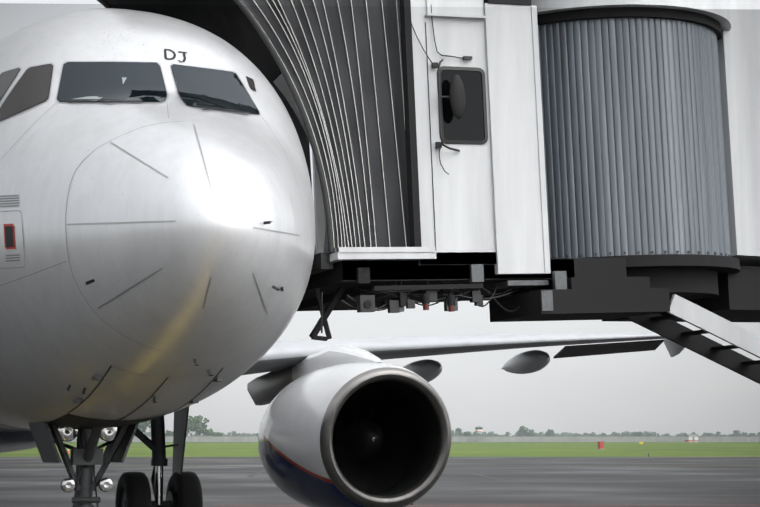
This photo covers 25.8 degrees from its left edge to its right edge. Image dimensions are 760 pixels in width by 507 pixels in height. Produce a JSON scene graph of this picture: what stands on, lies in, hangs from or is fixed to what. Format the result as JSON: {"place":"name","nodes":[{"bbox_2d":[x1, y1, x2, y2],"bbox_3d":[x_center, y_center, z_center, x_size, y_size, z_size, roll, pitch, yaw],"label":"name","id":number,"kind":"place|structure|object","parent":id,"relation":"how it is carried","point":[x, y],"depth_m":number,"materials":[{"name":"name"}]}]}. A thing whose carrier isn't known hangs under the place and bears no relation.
{"place":"outdoors","nodes":[
{"label":"outdoors","id":0,"kind":"place"},
{"bbox_2d":[0,457,759,506],"bbox_3d":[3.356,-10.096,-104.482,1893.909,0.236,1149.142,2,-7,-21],"label":"apron pavement","id":1,"kind":"structure","parent":0,"point":[545,481],"depth_m":68.69,"materials":[{"name":"grey asphalt"}]},
{"bbox_2d":[0,8,684,506],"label":"airplane","id":2,"kind":"object","parent":1,"relation":"on","point":[156,230],"depth_m":14.02,"materials":[{"name":"silver metal"}]},
{"bbox_2d":[97,0,759,383],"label":"boarding bridge","id":3,"kind":"structure","parent":1,"relation":"on","point":[533,160],"depth_m":16.82,"materials":[{"name":"grey paint"}]},
{"bbox_2d":[0,442,759,456],"bbox_3d":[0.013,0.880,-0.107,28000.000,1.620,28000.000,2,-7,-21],"label":"ground","id":4,"kind":"structure","parent":0,"point":[525,449],"depth_m":312.80,"materials":[{"name":"green plant"}]},
{"bbox_2d":[63,435,759,441],"bbox_3d":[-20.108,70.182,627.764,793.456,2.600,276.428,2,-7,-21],"label":"perimeter fence","id":5,"kind":"object","parent":4,"relation":"on","point":[524,439],"depth_m":630.42,"materials":[{"name":"grey"}]},
{"bbox_2d":[134,415,759,436],"bbox_3d":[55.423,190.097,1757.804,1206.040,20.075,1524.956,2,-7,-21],"label":"trees","id":6,"kind":"object","parent":4,"relation":"on","point":[193,424],"depth_m":1820.77,"materials":[{"name":"green plant"}]},
{"bbox_2d":[598,442,603,448],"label":"sign","id":7,"kind":"object","parent":4,"relation":"on","point":[600,445],"depth_m":316.93,"materials":[{"name":"red"}]},
{"bbox_2d":[685,434,697,441],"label":"hut","id":8,"kind":"object","parent":4,"relation":"on","point":[691,437],"depth_m":620.99,"materials":[{"name":"white"}]},
{"bbox_2d":[0,0,759,436],"label":"sky","id":9,"kind":"structure","parent":0,"point":[688,392],"materials":[{"name":"white"}]},
{"bbox_2d":[474,426,483,441],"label":"watch tower","id":10,"kind":"structure","parent":0,"point":[478,429],"depth_m":625.04,"materials":[{"name":"silver metal"}]}
]}

